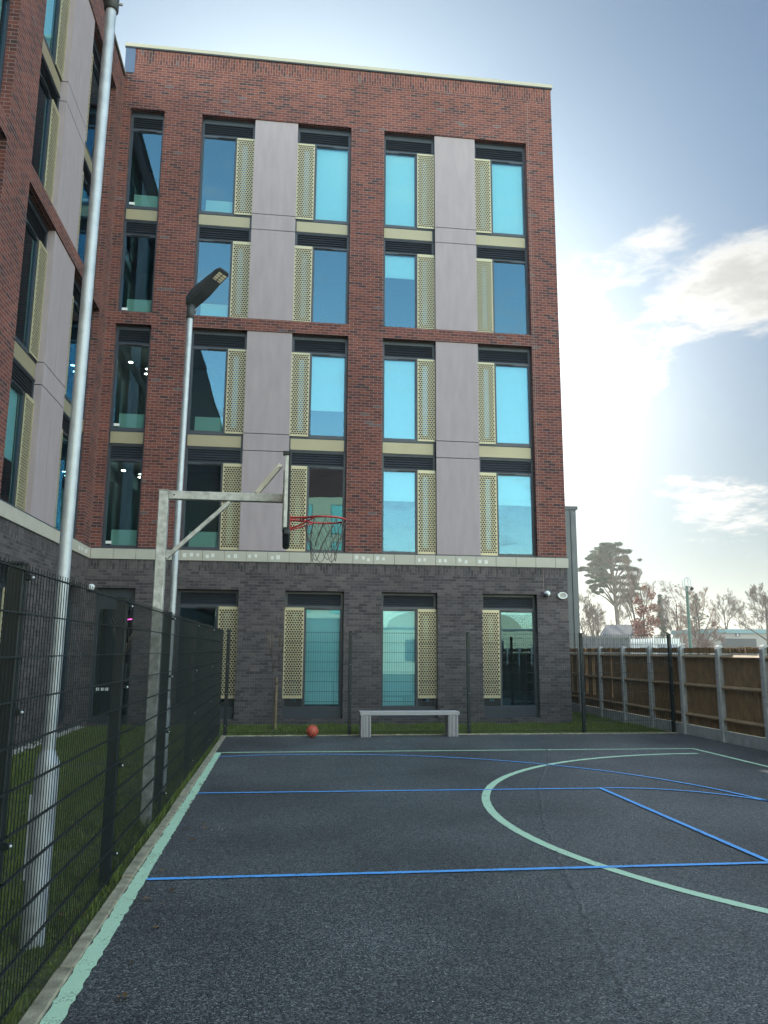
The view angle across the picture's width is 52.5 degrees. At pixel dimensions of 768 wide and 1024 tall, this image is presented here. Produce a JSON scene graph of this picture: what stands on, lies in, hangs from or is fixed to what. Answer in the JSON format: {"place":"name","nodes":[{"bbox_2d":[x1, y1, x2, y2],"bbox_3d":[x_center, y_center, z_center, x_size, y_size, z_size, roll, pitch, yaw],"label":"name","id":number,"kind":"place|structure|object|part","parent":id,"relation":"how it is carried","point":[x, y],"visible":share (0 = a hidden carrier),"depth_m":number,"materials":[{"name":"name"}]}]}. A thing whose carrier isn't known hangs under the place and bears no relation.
{"place":"outdoors","nodes":[
{"label":"outdoors","id":0,"kind":"place"},
{"bbox_2d":[0,705,763,1023],"bbox_3d":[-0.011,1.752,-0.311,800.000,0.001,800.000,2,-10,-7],"label":"ground","id":1,"kind":"structure","parent":0,"point":[60,958],"depth_m":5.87,"materials":[{"name":"green plant"}]},
{"bbox_2d":[12,726,83,756],"bbox_3d":[-5.961,3.608,10.457,0.276,0.061,15.229,2,-10,-7],"label":"pebble margin","id":2,"kind":"object","parent":1,"relation":"on","point":[71,729],"visible":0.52,"depth_m":14.63,"materials":[{"name":"grey gravel"}]},
{"bbox_2d":[18,0,122,949],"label":"lamp post","id":3,"kind":"object","parent":1,"relation":"on","point":[111,8],"visible":0.7,"depth_m":5.23,"materials":[{"name":"metal"}]},
{"bbox_2d":[0,556,223,1023],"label":"fence","id":4,"kind":"object","parent":1,"relation":"on","point":[18,577],"visible":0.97,"depth_m":5.31,"materials":[{"name":"black metal"}]},
{"bbox_2d":[18,736,225,1023],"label":"kerb","id":5,"kind":"structure","parent":1,"relation":"on","point":[43,1001],"depth_m":5.05,"materials":[{"name":"concrete"}]},
{"bbox_2d":[107,608,148,739],"bbox_3d":[-4.805,3.013,14.929,0.960,2.794,1.096,3,-10,-15],"label":"sapling","id":6,"kind":"object","parent":1,"relation":"on","point":[127,650],"visible":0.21,"depth_m":15.04,"materials":[{"name":"brown plant"}]},
{"bbox_2d":[163,267,228,791],"bbox_3d":[-2.502,0.114,10.194,0.686,6.914,0.230,-5,-11,26],"label":"lamp post","id":7,"kind":"object","parent":1,"relation":"on","point":[202,291],"visible":0.7,"depth_m":10.55,"materials":[{"name":"metal"}]},
{"bbox_2d":[140,450,346,828],"bbox_3d":[-1.370,1.316,8.170,1.935,3.850,1.079,6,-11,-28],"label":"basketball hoop","id":8,"kind":"object","parent":1,"relation":"on","point":[165,497],"visible":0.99,"depth_m":8.36,"materials":[{"name":"metal"}]},
{"bbox_2d":[267,601,289,729],"bbox_3d":[-2.481,3.485,17.921,0.519,2.940,0.886,1,-10,-2],"label":"sapling","id":9,"kind":"object","parent":1,"relation":"on","point":[276,688],"visible":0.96,"depth_m":17.73,"materials":[{"name":"brown plant"}]},
{"bbox_2d":[0,0,571,749],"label":"brick building","id":10,"kind":"structure","parent":1,"relation":"on","point":[376,338],"depth_m":20.32,"materials":[{"name":"brick"}]},
{"bbox_2d":[0,564,6,637],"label":"window","id":11,"kind":"structure","parent":10,"relation":"in","point":[2,566],"depth_m":13.50,"materials":[{"name":"metal"}]},
{"bbox_2d":[0,0,10,97],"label":"window","id":12,"kind":"structure","parent":10,"relation":"in","point":[6,9],"depth_m":12.94,"materials":[{"name":"metal"}]},
{"bbox_2d":[4,356,34,510],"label":"window","id":13,"kind":"structure","parent":10,"relation":"in","point":[22,381],"depth_m":14.22,"materials":[{"name":"metal"}]},
{"bbox_2d":[15,195,48,363],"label":"window","id":14,"kind":"structure","parent":10,"relation":"in","point":[36,227],"depth_m":14.81,"materials":[{"name":"metal"}]},
{"bbox_2d":[39,52,59,201],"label":"window","id":15,"kind":"structure","parent":10,"relation":"in","point":[52,116],"depth_m":15.36,"materials":[{"name":"metal"}]},
{"bbox_2d":[43,0,69,82],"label":"window","id":16,"kind":"structure","parent":10,"relation":"in","point":[58,49],"depth_m":15.73,"materials":[{"name":"metal"}]},
{"bbox_2d":[57,585,73,723],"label":"window","id":17,"kind":"structure","parent":10,"relation":"in","point":[69,593],"depth_m":17.72,"materials":[{"name":"metal"}]},
{"bbox_2d":[54,411,83,537],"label":"window","id":18,"kind":"structure","parent":10,"relation":"in","point":[66,420],"depth_m":17.29,"materials":[{"name":"metal"}]},
{"bbox_2d":[64,276,92,418],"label":"window","id":19,"kind":"structure","parent":10,"relation":"in","point":[76,298],"depth_m":17.71,"materials":[{"name":"metal"}]},
{"bbox_2d":[76,157,101,285],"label":"window","id":20,"kind":"structure","parent":10,"relation":"in","point":[86,177],"depth_m":18.20,"materials":[{"name":"metal"}]},
{"bbox_2d":[87,583,95,589],"bbox_3d":[-6.986,1.794,18.576,0.190,0.187,0.115,2,-10,-7],"label":"security camera","id":21,"kind":"object","parent":10,"relation":"attached to","point":[93,585],"visible":0.53,"depth_m":18.56,"materials":[{"name":"white plastic"}]},
{"bbox_2d":[85,37,102,180],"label":"window","id":22,"kind":"structure","parent":10,"relation":"in","point":[96,59],"depth_m":18.67,"materials":[{"name":"metal"}]},
{"bbox_2d":[88,588,134,723],"bbox_3d":[-6.504,3.457,18.854,0.920,3.170,0.684,2,-10,-7],"label":"door","id":23,"kind":"structure","parent":10,"relation":"in","point":[130,593],"depth_m":18.75,"materials":[{"name":"metal"}]},
{"bbox_2d":[101,443,143,547],"bbox_3d":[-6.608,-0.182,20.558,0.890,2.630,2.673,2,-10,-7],"label":"window","id":24,"kind":"structure","parent":10,"relation":"in","point":[117,452],"depth_m":19.31,"materials":[{"name":"metal"}]},
{"bbox_2d":[110,325,150,431],"bbox_3d":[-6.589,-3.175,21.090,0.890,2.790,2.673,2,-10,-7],"label":"window","id":25,"kind":"structure","parent":10,"relation":"in","point":[129,336],"depth_m":19.86,"materials":[{"name":"metal"}]},
{"bbox_2d":[118,219,157,312],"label":"window","id":26,"kind":"structure","parent":10,"relation":"in","point":[132,228],"depth_m":20.44,"materials":[{"name":"metal"}]},
{"bbox_2d":[125,112,164,210],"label":"window","id":27,"kind":"structure","parent":10,"relation":"in","point":[146,123],"depth_m":20.97,"materials":[{"name":"metal"}]},
{"bbox_2d":[172,589,238,718],"bbox_3d":[-4.315,3.426,18.890,1.470,3.070,0.108,2,-10,-7],"label":"window","id":28,"kind":"structure","parent":10,"relation":"in","point":[224,602],"depth_m":19.05,"materials":[{"name":"metal"}]},
{"bbox_2d":[180,446,242,549],"bbox_3d":[-4.318,-0.335,19.611,1.430,2.630,0.218,2,-10,-7],"label":"window","id":29,"kind":"structure","parent":10,"relation":"in","point":[229,459],"depth_m":19.61,"materials":[{"name":"metal"}]},
{"bbox_2d":[186,329,246,435],"bbox_3d":[-4.298,-3.328,20.143,1.430,2.790,0.218,2,-10,-7],"label":"window","id":30,"kind":"structure","parent":10,"relation":"in","point":[232,343],"depth_m":20.11,"materials":[{"name":"metal"}]},
{"bbox_2d":[194,224,250,317],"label":"window","id":31,"kind":"structure","parent":10,"relation":"in","point":[239,238],"depth_m":20.67,"materials":[{"name":"metal"}]},
{"bbox_2d":[198,118,255,217],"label":"window","id":32,"kind":"structure","parent":10,"relation":"in","point":[240,132],"depth_m":21.20,"materials":[{"name":"metal"}]},
{"bbox_2d":[282,591,343,717],"bbox_3d":[-1.748,3.503,19.228,1.450,3.070,0.142,2,-10,-7],"label":"window","id":33,"kind":"structure","parent":10,"relation":"in","point":[324,610],"depth_m":19.25,"materials":[{"name":"glass"}]},
{"bbox_2d":[286,450,345,551],"bbox_3d":[-1.722,-0.271,19.882,1.470,2.630,0.108,2,-10,-7],"label":"window","id":34,"kind":"structure","parent":10,"relation":"in","point":[302,461],"depth_m":19.92,"materials":[{"name":"metal"}]},
{"bbox_2d":[289,335,347,439],"bbox_3d":[-1.705,-3.261,20.430,1.470,2.790,0.142,2,-10,-7],"label":"window","id":35,"kind":"structure","parent":10,"relation":"in","point":[327,376],"depth_m":20.50,"materials":[{"name":"glass"}]},
{"bbox_2d":[293,232,348,323],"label":"window","id":36,"kind":"structure","parent":10,"relation":"in","point":[305,242],"depth_m":20.96,"materials":[{"name":"metal"}]},
{"bbox_2d":[296,127,350,224],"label":"window","id":37,"kind":"structure","parent":10,"relation":"in","point":[329,191],"depth_m":21.52,"materials":[{"name":"glass"}]},
{"bbox_2d":[381,454,435,553],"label":"window","id":38,"kind":"structure","parent":10,"relation":"in","point":[397,485],"depth_m":20.28,"materials":[{"name":"metal"}]},
{"bbox_2d":[382,340,434,443],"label":"window","id":39,"kind":"structure","parent":10,"relation":"in","point":[398,377],"depth_m":20.75,"materials":[{"name":"glass"}]},
{"bbox_2d":[383,238,434,328],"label":"window","id":40,"kind":"structure","parent":10,"relation":"in","point":[395,267],"depth_m":21.35,"materials":[{"name":"metal"}]},
{"bbox_2d":[384,134,433,230],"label":"window","id":41,"kind":"structure","parent":10,"relation":"in","point":[398,171],"depth_m":21.82,"materials":[{"name":"glass"}]},
{"bbox_2d":[381,593,436,717],"bbox_3d":[0.607,3.571,19.523,1.420,3.070,0.142,2,-10,-7],"label":"window","id":42,"kind":"structure","parent":10,"relation":"in","point":[397,609],"depth_m":19.56,"materials":[{"name":"metal"}]},
{"bbox_2d":[475,142,526,237],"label":"window","id":43,"kind":"structure","parent":10,"relation":"in","point":[504,186],"depth_m":22.15,"materials":[{"name":"glass"}]},
{"bbox_2d":[476,245,528,334],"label":"window","id":44,"kind":"structure","parent":10,"relation":"in","point":[486,256],"depth_m":21.59,"materials":[{"name":"metal"}]},
{"bbox_2d":[478,346,532,446],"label":"window","id":45,"kind":"structure","parent":10,"relation":"in","point":[509,408],"depth_m":21.08,"materials":[{"name":"glass"}]},
{"bbox_2d":[479,457,535,556],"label":"window","id":46,"kind":"structure","parent":10,"relation":"in","point":[506,488],"depth_m":20.62,"materials":[{"name":"metal"}]},
{"bbox_2d":[482,594,537,716],"bbox_3d":[3.176,3.645,19.845,1.440,3.070,0.142,2,-10,-7],"label":"window","id":47,"kind":"structure","parent":10,"relation":"in","point":[494,605],"depth_m":19.83,"materials":[{"name":"metal"}]},
{"bbox_2d":[544,591,549,596],"bbox_3d":[4.163,2.099,19.937,0.177,0.170,0.190,2,-10,-7],"label":"security camera","id":48,"kind":"object","parent":10,"relation":"attached to","point":[546,593],"visible":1,"depth_m":19.86,"materials":[{"name":"white plastic"}]},
{"bbox_2d":[557,592,567,598],"bbox_3d":[4.586,2.149,20.037,0.250,0.170,0.085,2,-10,-7],"label":"wall lamp","id":49,"kind":"object","parent":10,"relation":"attached to","point":[561,595],"visible":1,"depth_m":20.01,"materials":[{"name":"white plastic"}]},
{"bbox_2d":[223,629,675,734],"bbox_3d":[1.585,3.707,16.839,9.874,2.215,0.126,2,-10,-7],"label":"fence","id":50,"kind":"object","parent":1,"relation":"on","point":[469,701],"visible":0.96,"depth_m":16.86,"materials":[{"name":"black metal"}]},
{"bbox_2d":[221,732,678,736],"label":"kerb","id":51,"kind":"structure","parent":1,"relation":"on","point":[458,734],"depth_m":16.56,"materials":[{"name":"concrete"}]},
{"bbox_2d":[579,597,600,635],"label":"bare tree","id":52,"kind":"object","parent":1,"relation":"on","point":[589,613],"visible":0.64,"depth_m":64.53,"materials":[{"name":"grey plant"}]},
{"bbox_2d":[579,590,608,635],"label":"bare tree","id":53,"kind":"object","parent":1,"relation":"on","point":[595,618],"visible":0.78,"depth_m":68.37,"materials":[{"name":"grey plant"}]},
{"bbox_2d":[578,541,645,624],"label":"pine tree","id":54,"kind":"object","parent":1,"relation":"on","point":[601,556],"visible":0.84,"depth_m":91.77,"materials":[{"name":"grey plant"}]},
{"bbox_2d":[602,606,631,626],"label":"bare tree","id":55,"kind":"object","parent":1,"relation":"on","point":[622,615],"visible":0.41,"depth_m":101.08,"materials":[{"name":"grey plant"}]},
{"bbox_2d":[613,555,655,624],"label":"bare tree","id":56,"kind":"object","parent":1,"relation":"on","point":[628,600],"visible":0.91,"depth_m":72.31,"materials":[{"name":"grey plant"}]},
{"bbox_2d":[620,575,660,638],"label":"hornbeam tree","id":57,"kind":"object","parent":1,"relation":"on","point":[639,623],"visible":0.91,"depth_m":58.40,"materials":[{"name":"brown plant"}]},
{"bbox_2d":[631,638,680,653],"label":"parked van","id":58,"kind":"object","parent":1,"relation":"on","point":[653,644],"visible":0.01,"depth_m":54.32,"materials":[{"name":"white metal"}]},
{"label":"rear window","id":59,"kind":"part","parent":58,"relation":"part of","materials":[{"name":"glass"}]},
{"bbox_2d":[630,636,684,653],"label":"palisade fence","id":60,"kind":"object","parent":1,"relation":"on","point":[660,643],"visible":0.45,"depth_m":47.85,"materials":[{"name":"grey metal"}]},
{"bbox_2d":[570,645,767,751],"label":"timber fence","id":61,"kind":"object","parent":1,"relation":"on","point":[722,692],"visible":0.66,"depth_m":16.89,"materials":[{"name":"timber"},{"name":"grey concrete"}]},
{"bbox_2d":[651,580,690,631],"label":"bare tree","id":62,"kind":"object","parent":1,"relation":"on","point":[663,610],"visible":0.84,"depth_m":72.34,"materials":[{"name":"grey plant"}]},
{"bbox_2d":[674,625,692,647],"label":"bare tree","id":63,"kind":"object","parent":1,"relation":"on","point":[681,629],"visible":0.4,"depth_m":56.19,"materials":[{"name":"grey plant"}]},
{"bbox_2d":[682,577,693,653],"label":"camera mast","id":64,"kind":"object","parent":1,"relation":"on","point":[691,588],"visible":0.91,"depth_m":44.22,"materials":[{"name":"grey metal"}]},
{"bbox_2d":[669,584,725,653],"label":"bare tree","id":65,"kind":"object","parent":1,"relation":"on","point":[712,613],"visible":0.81,"depth_m":62.70,"materials":[{"name":"grey plant"}]},
{"bbox_2d":[692,620,725,653],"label":"bare tree","id":66,"kind":"object","parent":1,"relation":"on","point":[703,644],"visible":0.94,"depth_m":59.51,"materials":[{"name":"plant"}]},
{"bbox_2d":[670,629,766,654],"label":"hut","id":67,"kind":"object","parent":1,"relation":"on","point":[735,638],"visible":0.28,"depth_m":63.37,"materials":[{"name":"white"}]},
{"bbox_2d":[707,588,745,628],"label":"bare tree","id":68,"kind":"object","parent":1,"relation":"on","point":[726,609],"visible":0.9,"depth_m":90.41,"materials":[{"name":"grey plant"}]},
{"bbox_2d":[730,582,767,644],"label":"bare tree","id":69,"kind":"object","parent":1,"relation":"on","point":[764,603],"visible":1,"depth_m":55.78,"materials":[{"name":"grey plant"}]},
{"bbox_2d":[740,612,762,628],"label":"bare tree","id":70,"kind":"object","parent":1,"relation":"on","point":[754,616],"visible":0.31,"depth_m":104.60,"materials":[{"name":"grey plant"}]},
{"bbox_2d":[743,587,767,628],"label":"bare tree","id":71,"kind":"object","parent":1,"relation":"on","point":[753,598],"visible":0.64,"depth_m":64.55,"materials":[{"name":"grey plant"}]},
{"bbox_2d":[39,733,767,1023],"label":"court","id":72,"kind":"object","parent":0,"point":[493,947],"visible":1,"depth_m":5.73,"materials":[{"name":"asphalt"}]},
{"bbox_2d":[306,725,317,736],"bbox_3d":[-1.460,4.462,15.863,0.248,0.248,0.248,32,13,-20],"label":"basketball","id":73,"kind":"object","parent":72,"relation":"on","point":[311,730],"visible":1,"depth_m":15.78,"materials":[{"name":"orange rubber"}]},
{"bbox_2d":[0,722,653,997],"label":"fallen leaves","id":74,"kind":"object","parent":72,"relation":"on","point":[124,993],"visible":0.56,"depth_m":6.88,"materials":[{"name":"brown plant"}]},
{"bbox_2d":[40,748,767,1023],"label":"court marking","id":75,"kind":"object","parent":72,"relation":"on","point":[64,1000],"visible":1,"depth_m":5.20,"materials":[{"name":"green paint"}]},
{"bbox_2d":[358,710,458,736],"bbox_3d":[0.518,4.415,16.260,2.080,0.505,0.375,2,-10,-7],"label":"bench","id":76,"kind":"object","parent":72,"relation":"on","point":[451,722],"visible":1,"depth_m":16.16,"materials":[{"name":"grey concrete"}]},
{"bbox_2d":[146,787,767,879],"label":"court marking","id":77,"kind":"object","parent":72,"relation":"on","point":[539,868],"visible":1,"depth_m":6.43,"materials":[{"name":"blue paint"}]},
{"bbox_2d":[218,754,766,800],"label":"court marking","id":78,"kind":"object","parent":72,"relation":"on","point":[536,763],"visible":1,"depth_m":12.10,"materials":[{"name":"blue paint"}]},
{"bbox_2d":[536,737,650,1023],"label":"asphalt seam","id":79,"kind":"object","parent":72,"relation":"on","point":[632,1004],"visible":1,"depth_m":5.02,"materials":[{"name":"black asphalt"}]},
{"bbox_2d":[482,753,767,912],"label":"court marking","id":80,"kind":"object","parent":72,"relation":"on","point":[490,809],"visible":1,"depth_m":6.98,"materials":[{"name":"green paint"}]},
{"bbox_2d":[603,787,767,800],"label":"court marking","id":81,"kind":"object","parent":72,"relation":"on","point":[684,790],"visible":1,"depth_m":9.98,"materials":[{"name":"blue paint"}]},
{"bbox_2d":[115,0,767,638],"label":"sky","id":82,"kind":"structure","parent":0,"point":[659,108],"materials":[{"name":"blue"}]},
{"bbox_2d":[227,711,667,734],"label":"lawn","id":83,"kind":"structure","parent":0,"point":[330,728],"depth_m":17.92,"materials":[{"name":"green plant"}]},
{"bbox_2d":[565,506,579,703],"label":"metal clad block","id":84,"kind":"structure","parent":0,"point":[572,576],"depth_m":27.07,"materials":[{"name":"grey metal"}]},
{"bbox_2d":[583,636,631,653],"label":"fence","id":85,"kind":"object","parent":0,"point":[601,640],"depth_m":51.56,"materials":[{"name":"grey metal"}]},
{"bbox_2d":[599,625,641,638],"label":"house","id":86,"kind":"structure","parent":0,"point":[617,630],"depth_m":61.68,"materials":[{"name":"grey metal"}]},
{"bbox_2d":[654,594,668,637],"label":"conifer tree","id":87,"kind":"object","parent":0,"point":[658,604],"visible":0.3,"depth_m":81.58,"materials":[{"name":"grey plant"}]},
{"bbox_2d":[685,593,709,629],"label":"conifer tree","id":88,"kind":"object","parent":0,"point":[697,599],"visible":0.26,"depth_m":88.45,"materials":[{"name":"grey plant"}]}
]}

